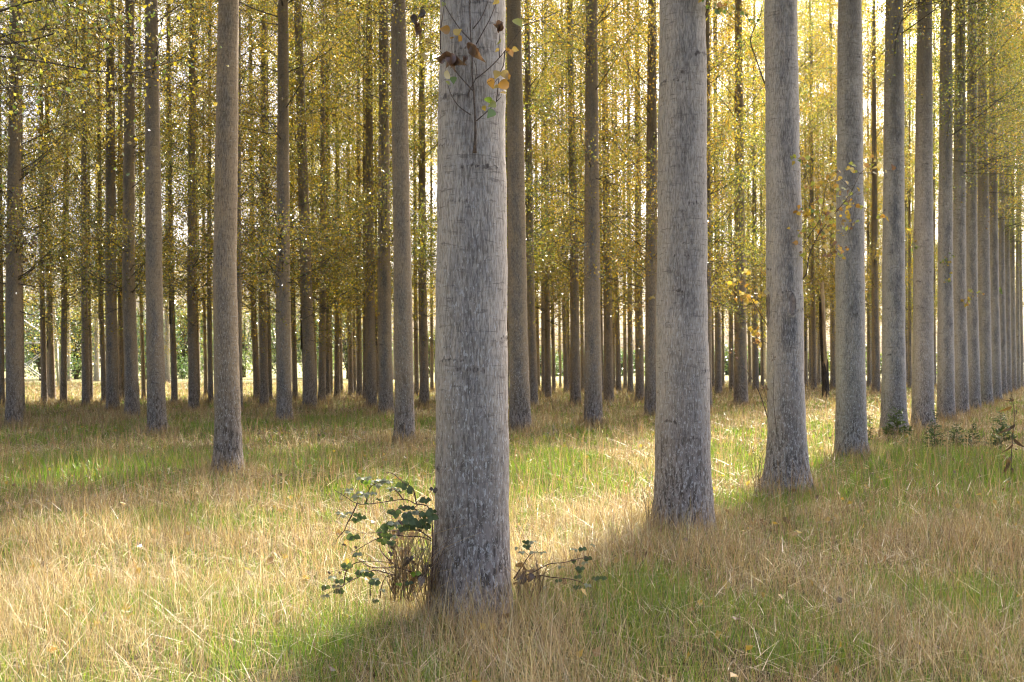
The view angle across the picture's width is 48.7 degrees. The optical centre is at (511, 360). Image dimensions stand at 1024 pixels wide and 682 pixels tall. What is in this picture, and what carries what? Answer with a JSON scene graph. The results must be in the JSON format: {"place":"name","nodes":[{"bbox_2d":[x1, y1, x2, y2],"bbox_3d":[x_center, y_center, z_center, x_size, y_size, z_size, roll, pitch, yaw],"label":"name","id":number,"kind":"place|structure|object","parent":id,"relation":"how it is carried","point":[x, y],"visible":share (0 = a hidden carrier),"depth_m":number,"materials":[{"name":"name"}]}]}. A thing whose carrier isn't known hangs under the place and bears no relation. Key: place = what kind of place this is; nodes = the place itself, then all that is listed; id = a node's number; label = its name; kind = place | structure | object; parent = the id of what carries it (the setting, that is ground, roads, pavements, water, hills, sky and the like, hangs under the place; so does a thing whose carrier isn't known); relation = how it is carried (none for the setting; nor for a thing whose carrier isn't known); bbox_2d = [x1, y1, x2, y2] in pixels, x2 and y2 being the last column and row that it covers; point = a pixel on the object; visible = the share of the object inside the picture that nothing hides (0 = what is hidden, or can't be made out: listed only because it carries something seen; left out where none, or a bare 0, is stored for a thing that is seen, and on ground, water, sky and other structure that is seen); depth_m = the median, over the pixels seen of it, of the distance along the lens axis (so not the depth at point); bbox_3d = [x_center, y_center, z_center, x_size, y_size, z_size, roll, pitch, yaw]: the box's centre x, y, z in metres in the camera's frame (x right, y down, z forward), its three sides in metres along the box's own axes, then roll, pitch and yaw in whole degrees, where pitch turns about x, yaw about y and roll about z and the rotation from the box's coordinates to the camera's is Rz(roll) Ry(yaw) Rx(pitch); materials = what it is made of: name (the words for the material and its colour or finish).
{"place":"outdoors","nodes":[
{"label":"outdoors","id":0,"kind":"place"},
{"bbox_2d":[0,377,1023,681],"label":"dry grass","id":1,"kind":"structure","parent":0,"point":[600,513],"depth_m":9.05,"materials":[{"name":"beige plant"}]},
{"bbox_2d":[0,362,1023,681],"bbox_3d":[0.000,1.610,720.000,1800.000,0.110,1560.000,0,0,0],"label":"ground","id":2,"kind":"structure","parent":0,"point":[526,626],"depth_m":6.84,"materials":[{"name":"green plant"}]},
{"bbox_2d":[4,292,81,380],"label":"hedge tree","id":3,"kind":"object","parent":2,"relation":"on","point":[37,362],"visible":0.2,"depth_m":91.48,"materials":[{"name":"green plant"}]},
{"bbox_2d":[0,0,94,403],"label":"poplar tree","id":4,"kind":"object","parent":2,"relation":"on","point":[2,372],"visible":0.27,"depth_m":39.31,"materials":[{"name":"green plant"}]},
{"bbox_2d":[0,6,105,402],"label":"poplar tree","id":5,"kind":"object","parent":2,"relation":"on","point":[44,394],"visible":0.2,"depth_m":40.97,"materials":[{"name":"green plant"}]},
{"bbox_2d":[0,0,118,414],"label":"poplar tree","id":6,"kind":"object","parent":2,"relation":"on","point":[29,207],"visible":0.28,"depth_m":32.83,"materials":[{"name":"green plant"}]},
{"bbox_2d":[0,0,135,426],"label":"poplar tree","id":7,"kind":"object","parent":2,"relation":"on","point":[14,242],"visible":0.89,"depth_m":27.13,"materials":[{"name":"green plant"}]},
{"bbox_2d":[0,0,138,397],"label":"poplar tree","id":8,"kind":"object","parent":2,"relation":"on","point":[51,366],"visible":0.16,"depth_m":42.74,"materials":[{"name":"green plant"}]},
{"bbox_2d":[0,0,188,400],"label":"poplar tree","id":9,"kind":"object","parent":2,"relation":"on","point":[63,374],"visible":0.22,"depth_m":40.97,"materials":[{"name":"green plant"}]},
{"bbox_2d":[22,0,172,403],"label":"poplar tree","id":10,"kind":"object","parent":2,"relation":"on","point":[85,374],"visible":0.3,"depth_m":38.20,"materials":[{"name":"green plant"}]},
{"bbox_2d":[23,0,174,399],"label":"poplar tree","id":11,"kind":"object","parent":2,"relation":"on","point":[90,363],"visible":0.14,"depth_m":43.27,"materials":[{"name":"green plant"}]},
{"bbox_2d":[3,0,199,401],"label":"poplar tree","id":12,"kind":"object","parent":2,"relation":"on","point":[103,366],"visible":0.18,"depth_m":41.85,"materials":[{"name":"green plant"}]},
{"bbox_2d":[0,0,228,256],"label":"poplar tree","id":13,"kind":"object","parent":2,"relation":"on","point":[14,5],"visible":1,"depth_m":12.19,"materials":[{"name":"yellow plant"}]},
{"bbox_2d":[44,0,196,402],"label":"poplar tree","id":14,"kind":"object","parent":2,"relation":"on","point":[121,361],"visible":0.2,"depth_m":43.22,"materials":[{"name":"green plant"}]},
{"bbox_2d":[0,0,244,410],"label":"poplar tree","id":15,"kind":"object","parent":2,"relation":"on","point":[112,372],"visible":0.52,"depth_m":35.05,"materials":[{"name":"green plant"}]},
{"bbox_2d":[39,0,217,433],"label":"poplar tree","id":16,"kind":"object","parent":2,"relation":"on","point":[156,397],"visible":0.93,"depth_m":24.55,"materials":[{"name":"plant"}]},
{"bbox_2d":[61,0,213,399],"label":"poplar tree","id":17,"kind":"object","parent":2,"relation":"on","point":[143,387],"visible":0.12,"depth_m":44.77,"materials":[{"name":"plant"}]},
{"bbox_2d":[90,2,215,382],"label":"poplar tree","id":18,"kind":"object","parent":2,"relation":"on","point":[167,357],"visible":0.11,"depth_m":80.31,"materials":[{"name":"plant"}]},
{"bbox_2d":[5,0,308,419],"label":"poplar tree","id":19,"kind":"object","parent":2,"relation":"on","point":[128,231],"visible":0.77,"depth_m":30.52,"materials":[{"name":"yellow plant"}]},
{"bbox_2d":[86,0,253,403],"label":"poplar tree","id":20,"kind":"object","parent":2,"relation":"on","point":[174,383],"visible":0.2,"depth_m":41.37,"materials":[{"name":"yellow plant"}]},
{"bbox_2d":[36,0,318,409],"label":"poplar tree","id":21,"kind":"object","parent":2,"relation":"on","point":[193,386],"visible":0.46,"depth_m":35.94,"materials":[{"name":"yellow plant"}]},
{"bbox_2d":[73,0,308,400],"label":"poplar tree","id":22,"kind":"object","parent":2,"relation":"on","point":[210,362],"visible":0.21,"depth_m":41.41,"materials":[{"name":"yellow plant"}]},
{"bbox_2d":[115,4,272,396],"bbox_3d":[-13.286,-11.580,48.231,6.119,26.620,6.672,0,0,0],"label":"poplar tree","id":23,"kind":"object","parent":2,"relation":"on","point":[205,363],"visible":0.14,"depth_m":48.08,"materials":[{"name":"plant"}]},
{"bbox_2d":[116,0,294,399],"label":"poplar tree","id":24,"kind":"object","parent":2,"relation":"on","point":[212,187],"visible":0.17,"depth_m":44.62,"materials":[{"name":"yellow plant"}]},
{"bbox_2d":[137,299,274,377],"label":"hedge tree","id":25,"kind":"object","parent":2,"relation":"on","point":[184,352],"visible":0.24,"depth_m":105.23,"materials":[{"name":"green plant"}]},
{"bbox_2d":[211,0,245,474],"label":"poplar tree","id":26,"kind":"object","parent":2,"relation":"on","point":[227,418],"visible":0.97,"depth_m":15.70,"materials":[{"name":"brown plant"}]},
{"bbox_2d":[136,0,358,412],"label":"poplar tree","id":27,"kind":"object","parent":2,"relation":"on","point":[239,212],"visible":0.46,"depth_m":33.59,"materials":[{"name":"yellow plant"}]},
{"bbox_2d":[160,0,345,406],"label":"poplar tree","id":28,"kind":"object","parent":2,"relation":"on","point":[264,382],"visible":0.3,"depth_m":37.35,"materials":[{"name":"yellow plant"}]},
{"bbox_2d":[174,10,332,397],"bbox_3d":[-10.267,-11.977,45.446,6.887,27.414,6.147,0,0,0],"label":"poplar tree","id":29,"kind":"object","parent":2,"relation":"on","point":[256,384],"visible":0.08,"depth_m":45.25,"materials":[{"name":"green plant"}]},
{"bbox_2d":[180,0,335,399],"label":"poplar tree","id":30,"kind":"object","parent":2,"relation":"on","point":[270,366],"visible":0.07,"depth_m":44.73,"materials":[{"name":"yellow plant"}]},
{"bbox_2d":[159,0,409,420],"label":"poplar tree","id":31,"kind":"object","parent":2,"relation":"on","point":[282,255],"visible":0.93,"depth_m":28.53,"materials":[{"name":"yellow plant"}]},
{"bbox_2d":[241,0,362,399],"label":"poplar tree","id":32,"kind":"object","parent":2,"relation":"on","point":[294,374],"visible":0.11,"depth_m":45.79,"materials":[{"name":"yellow plant"}]},
{"bbox_2d":[214,0,391,403],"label":"poplar tree","id":33,"kind":"object","parent":2,"relation":"on","point":[322,377],"visible":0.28,"depth_m":42.72,"materials":[{"name":"yellow plant"}]},
{"bbox_2d":[192,0,417,409],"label":"poplar tree","id":34,"kind":"object","parent":2,"relation":"on","point":[306,338],"visible":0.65,"depth_m":35.91,"materials":[{"name":"yellow plant"}]},
{"bbox_2d":[247,1,378,395],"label":"poplar tree","id":35,"kind":"object","parent":2,"relation":"on","point":[328,360],"visible":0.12,"depth_m":46.34,"materials":[{"name":"yellow plant"}]},
{"bbox_2d":[251,0,432,397],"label":"poplar tree","id":36,"kind":"object","parent":2,"relation":"on","point":[336,373],"visible":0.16,"depth_m":46.33,"materials":[{"name":"yellow plant"}]},
{"bbox_2d":[275,1,413,396],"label":"poplar tree","id":37,"kind":"object","parent":2,"relation":"on","point":[350,376],"visible":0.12,"depth_m":48.04,"materials":[{"name":"yellow plant"}]},
{"bbox_2d":[250,0,439,406],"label":"poplar tree","id":38,"kind":"object","parent":2,"relation":"on","point":[371,379],"visible":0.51,"depth_m":37.77,"materials":[{"name":"yellow plant"}]},
{"bbox_2d":[258,0,438,398],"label":"poplar tree","id":39,"kind":"object","parent":2,"relation":"on","point":[363,330],"visible":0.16,"depth_m":44.24,"materials":[{"name":"yellow plant"}]},
{"bbox_2d":[289,0,437,395],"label":"poplar tree","id":40,"kind":"object","parent":2,"relation":"on","point":[359,353],"visible":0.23,"depth_m":46.34,"materials":[{"name":"yellow plant"}]},
{"bbox_2d":[290,0,439,415],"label":"poplar tree","id":41,"kind":"object","parent":2,"relation":"on","point":[385,371],"visible":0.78,"depth_m":32.10,"materials":[{"name":"yellow plant"}]},
{"bbox_2d":[290,0,439,395],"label":"poplar tree","id":42,"kind":"object","parent":2,"relation":"on","point":[377,377],"visible":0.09,"depth_m":48.63,"materials":[{"name":"brown plant"}]},
{"bbox_2d":[305,0,439,441],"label":"poplar tree","id":43,"kind":"object","parent":2,"relation":"on","point":[404,415],"visible":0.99,"depth_m":21.49,"materials":[{"name":"brown plant"}]},
{"bbox_2d":[315,0,438,396],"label":"poplar tree","id":44,"kind":"object","parent":2,"relation":"on","point":[416,370],"visible":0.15,"depth_m":49.93,"materials":[{"name":"yellow plant"}]},
{"bbox_2d":[326,0,439,403],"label":"poplar tree","id":45,"kind":"object","parent":2,"relation":"on","point":[423,362],"visible":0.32,"depth_m":38.84,"materials":[{"name":"yellow plant"}]},
{"bbox_2d":[321,472,480,603],"bbox_3d":[-0.669,1.101,6.986,0.962,0.871,0.636,0,0,0],"label":"bramble bush","id":46,"kind":"object","parent":2,"relation":"on","point":[405,523],"visible":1,"depth_m":6.86,"materials":[{"name":"green plant"}]},
{"bbox_2d":[406,12,438,389],"bbox_3d":[-4.244,-12.046,57.391,5.954,27.552,6.749,0,0,-39],"label":"poplar tree","id":47,"kind":"object","parent":2,"relation":"on","point":[431,360],"visible":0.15,"depth_m":57.27,"materials":[{"name":"brown plant"}]},
{"bbox_2d":[361,0,535,315],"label":"poplar tree","id":48,"kind":"object","parent":2,"relation":"on","point":[435,261],"visible":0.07,"depth_m":37.72,"materials":[{"name":"yellow plant"}]},
{"bbox_2d":[410,0,522,626],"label":"poplar tree","id":49,"kind":"object","parent":2,"relation":"on","point":[472,428],"visible":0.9,"depth_m":7.00,"materials":[{"name":"grey plant"}]},
{"bbox_2d":[372,0,583,329],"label":"poplar tree","id":50,"kind":"object","parent":2,"relation":"on","point":[426,252],"visible":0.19,"depth_m":29.47,"materials":[{"name":"yellow plant"}]},
{"bbox_2d":[433,0,582,393],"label":"poplar tree","id":51,"kind":"object","parent":2,"relation":"on","point":[532,160],"visible":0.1,"depth_m":45.80,"materials":[{"name":"yellow plant"}]},
{"bbox_2d":[0,423,1023,681],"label":"fallen leaves","id":52,"kind":"object","parent":2,"relation":"on","point":[506,615],"visible":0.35,"depth_m":10.67,"materials":[{"name":"brown plant"}]},
{"bbox_2d":[428,0,604,405],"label":"poplar tree","id":53,"kind":"object","parent":2,"relation":"on","point":[532,356],"visible":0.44,"depth_m":38.50,"materials":[{"name":"yellow plant"}]},
{"bbox_2d":[506,0,603,432],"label":"poplar tree","id":54,"kind":"object","parent":2,"relation":"on","point":[519,402],"visible":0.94,"depth_m":25.21,"materials":[{"name":"grey plant"}]},
{"bbox_2d":[504,540,606,602],"bbox_3d":[0.184,1.302,6.983,0.447,0.435,0.737,0,0,-44],"label":"bramble bush","id":55,"kind":"object","parent":2,"relation":"on","point":[531,571],"visible":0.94,"depth_m":6.89,"materials":[{"name":"green plant"}]},
{"bbox_2d":[523,0,600,389],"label":"poplar tree","id":56,"kind":"object","parent":2,"relation":"on","point":[553,329],"visible":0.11,"depth_m":56.42,"materials":[{"name":"yellow plant"}]},
{"bbox_2d":[506,0,623,397],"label":"poplar tree","id":57,"kind":"object","parent":2,"relation":"on","point":[547,336],"visible":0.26,"depth_m":46.29,"materials":[{"name":"yellow plant"}]},
{"bbox_2d":[523,0,610,391],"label":"poplar tree","id":58,"kind":"object","parent":2,"relation":"on","point":[542,354],"visible":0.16,"depth_m":53.34,"materials":[{"name":"yellow plant"}]},
{"bbox_2d":[522,0,625,392],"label":"poplar tree","id":59,"kind":"object","parent":2,"relation":"on","point":[565,363],"visible":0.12,"depth_m":54.08,"materials":[{"name":"yellow plant"}]},
{"bbox_2d":[505,0,647,404],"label":"poplar tree","id":60,"kind":"object","parent":2,"relation":"on","point":[575,384],"visible":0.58,"depth_m":40.05,"materials":[{"name":"yellow plant"}]},
{"bbox_2d":[521,0,659,424],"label":"poplar tree","id":61,"kind":"object","parent":2,"relation":"on","point":[591,223],"visible":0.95,"depth_m":27.68,"materials":[{"name":"yellow plant"}]},
{"bbox_2d":[533,0,658,393],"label":"poplar tree","id":62,"kind":"object","parent":2,"relation":"on","point":[601,301],"visible":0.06,"depth_m":54.87,"materials":[{"name":"yellow plant"}]},
{"bbox_2d":[533,0,659,402],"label":"poplar tree","id":63,"kind":"object","parent":2,"relation":"on","point":[608,363],"visible":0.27,"depth_m":41.78,"materials":[{"name":"yellow plant"}]},
{"bbox_2d":[535,0,658,392],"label":"poplar tree","id":64,"kind":"object","parent":2,"relation":"on","point":[618,360],"visible":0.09,"depth_m":54.84,"materials":[{"name":"yellow plant"}]},
{"bbox_2d":[523,0,733,400],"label":"poplar tree","id":65,"kind":"object","parent":2,"relation":"on","point":[639,380],"visible":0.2,"depth_m":42.70,"materials":[{"name":"yellow plant"}]},
{"bbox_2d":[555,0,710,393],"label":"poplar tree","id":66,"kind":"object","parent":2,"relation":"on","point":[630,365],"visible":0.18,"depth_m":52.58,"materials":[{"name":"yellow plant"}]},
{"bbox_2d":[545,0,765,415],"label":"poplar tree","id":67,"kind":"object","parent":2,"relation":"on","point":[650,264],"visible":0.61,"depth_m":31.54,"materials":[{"name":"yellow plant"}]},
{"bbox_2d":[577,0,764,368],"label":"poplar tree","id":68,"kind":"object","parent":2,"relation":"on","point":[643,152],"visible":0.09,"depth_m":39.65,"materials":[{"name":"yellow plant"}]},
{"bbox_2d":[600,0,766,410],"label":"poplar tree","id":69,"kind":"object","parent":2,"relation":"on","point":[734,179],"visible":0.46,"depth_m":34.53,"materials":[{"name":"yellow plant"}]},
{"bbox_2d":[651,0,735,535],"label":"poplar tree","id":70,"kind":"object","parent":2,"relation":"on","point":[682,444],"visible":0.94,"depth_m":10.32,"materials":[{"name":"grey plant"}]},
{"bbox_2d":[642,0,765,394],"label":"poplar tree","id":71,"kind":"object","parent":2,"relation":"on","point":[718,374],"visible":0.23,"depth_m":51.88,"materials":[{"name":"yellow plant"}]},
{"bbox_2d":[710,0,812,388],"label":"poplar tree","id":72,"kind":"object","parent":2,"relation":"on","point":[731,366],"visible":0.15,"depth_m":59.89,"materials":[{"name":"yellow plant"}]},
{"bbox_2d":[657,0,867,405],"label":"poplar tree","id":73,"kind":"object","parent":2,"relation":"on","point":[740,373],"visible":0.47,"depth_m":40.82,"materials":[{"name":"yellow plant"}]},
{"bbox_2d":[710,0,817,389],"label":"poplar tree","id":74,"kind":"object","parent":2,"relation":"on","point":[755,366],"visible":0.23,"depth_m":57.18,"materials":[{"name":"yellow plant"}]},
{"bbox_2d":[717,0,815,386],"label":"poplar tree","id":75,"kind":"object","parent":2,"relation":"on","point":[761,357],"visible":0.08,"depth_m":67.14,"materials":[{"name":"yellow plant"}]},
{"bbox_2d":[710,0,837,314],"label":"poplar tree","id":76,"kind":"object","parent":2,"relation":"on","point":[810,118],"visible":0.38,"depth_m":45.95,"materials":[{"name":"yellow plant"}]},
{"bbox_2d":[745,0,867,386],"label":"poplar tree","id":77,"kind":"object","parent":2,"relation":"on","point":[805,359],"visible":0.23,"depth_m":67.08,"materials":[{"name":"yellow plant"}]},
{"bbox_2d":[745,0,871,389],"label":"poplar tree","id":78,"kind":"object","parent":2,"relation":"on","point":[814,313],"visible":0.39,"depth_m":59.92,"materials":[{"name":"yellow plant"}]},
{"bbox_2d":[725,0,895,496],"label":"poplar tree","id":79,"kind":"object","parent":2,"relation":"on","point":[786,412],"visible":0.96,"depth_m":13.38,"materials":[{"name":"grey plant"}]},
{"bbox_2d":[818,281,829,397],"bbox_3d":[13.444,-0.919,48.748,0.487,5.259,0.350,0,0,0],"label":"dead tree","id":80,"kind":"object","parent":2,"relation":"on","point":[824,362],"visible":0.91,"depth_m":48.65,"materials":[{"name":"wood"}]},
{"bbox_2d":[798,0,884,388],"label":"poplar tree","id":81,"kind":"object","parent":2,"relation":"on","point":[832,367],"visible":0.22,"depth_m":61.79,"materials":[{"name":"yellow plant"}]},
{"bbox_2d":[832,0,869,456],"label":"poplar tree","id":82,"kind":"object","parent":2,"relation":"on","point":[850,417],"visible":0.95,"depth_m":18.37,"materials":[{"name":"grey plant"}]},
{"bbox_2d":[798,0,915,327],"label":"poplar tree","id":83,"kind":"object","parent":2,"relation":"on","point":[832,182],"visible":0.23,"depth_m":57.99,"materials":[{"name":"yellow plant"}]},
{"bbox_2d":[815,0,913,386],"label":"poplar tree","id":84,"kind":"object","parent":2,"relation":"on","point":[868,338],"visible":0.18,"depth_m":69.53,"materials":[{"name":"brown plant"}]},
{"bbox_2d":[800,0,939,392],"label":"poplar tree","id":85,"kind":"object","parent":2,"relation":"on","point":[875,310],"visible":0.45,"depth_m":55.53,"materials":[{"name":"yellow plant"}]},
{"bbox_2d":[863,0,938,382],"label":"poplar tree","id":86,"kind":"object","parent":2,"relation":"on","point":[881,223],"visible":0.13,"depth_m":72.12,"materials":[{"name":"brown plant"}]},
{"bbox_2d":[863,0,977,388],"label":"poplar tree","id":87,"kind":"object","parent":2,"relation":"on","point":[909,288],"visible":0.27,"depth_m":64.91,"materials":[{"name":"yellow plant"}]},
{"bbox_2d":[830,0,1023,432],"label":"poplar tree","id":88,"kind":"object","parent":2,"relation":"on","point":[893,382],"visible":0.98,"depth_m":24.16,"materials":[{"name":"grey plant"}]},
{"bbox_2d":[881,0,977,384],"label":"poplar tree","id":89,"kind":"object","parent":2,"relation":"on","point":[935,305],"visible":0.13,"depth_m":67.09,"materials":[{"name":"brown plant"}]},
{"bbox_2d":[876,0,1023,428],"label":"poplar tree","id":90,"kind":"object","parent":2,"relation":"on","point":[923,400],"visible":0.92,"depth_m":26.02,"materials":[{"name":"grey plant"}]},
{"bbox_2d":[881,0,1023,414],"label":"poplar tree","id":91,"kind":"object","parent":2,"relation":"on","point":[960,302],"visible":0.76,"depth_m":32.05,"materials":[{"name":"yellow plant"}]},
{"bbox_2d":[903,0,1023,419],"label":"poplar tree","id":92,"kind":"object","parent":2,"relation":"on","point":[945,357],"visible":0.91,"depth_m":29.66,"materials":[{"name":"yellow plant"}]},
{"bbox_2d":[935,0,1023,409],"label":"poplar tree","id":93,"kind":"object","parent":2,"relation":"on","point":[972,307],"visible":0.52,"depth_m":34.96,"materials":[{"name":"yellow plant"}]},
{"bbox_2d":[937,0,1023,400],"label":"poplar tree","id":94,"kind":"object","parent":2,"relation":"on","point":[995,319],"visible":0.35,"depth_m":43.19,"materials":[{"name":"grey plant"}]},
{"bbox_2d":[952,0,1023,405],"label":"poplar tree","id":95,"kind":"object","parent":2,"relation":"on","point":[984,286],"visible":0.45,"depth_m":38.44,"materials":[{"name":"grey plant"}]},
{"bbox_2d":[977,0,1023,396],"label":"poplar tree","id":96,"kind":"object","parent":2,"relation":"on","point":[1002,297],"visible":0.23,"depth_m":49.87,"materials":[{"name":"grey plant"}]},
{"bbox_2d":[977,2,1023,391],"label":"poplar tree","id":97,"kind":"object","parent":2,"relation":"on","point":[1008,242],"visible":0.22,"depth_m":54.04,"materials":[{"name":"grey plant"}]},
{"bbox_2d":[987,0,1023,390],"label":"poplar tree","id":98,"kind":"object","parent":2,"relation":"on","point":[1013,323],"visible":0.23,"depth_m":56.39,"materials":[{"name":"grey plant"}]},
{"bbox_2d":[998,26,1023,388],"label":"poplar tree","id":99,"kind":"object","parent":2,"relation":"on","point":[1017,298],"visible":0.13,"depth_m":59.89,"materials":[{"name":"grey plant"}]},
{"bbox_2d":[0,0,1023,361],"label":"sky","id":100,"kind":"structure","parent":0,"point":[621,328],"materials":[{"name":"white"}]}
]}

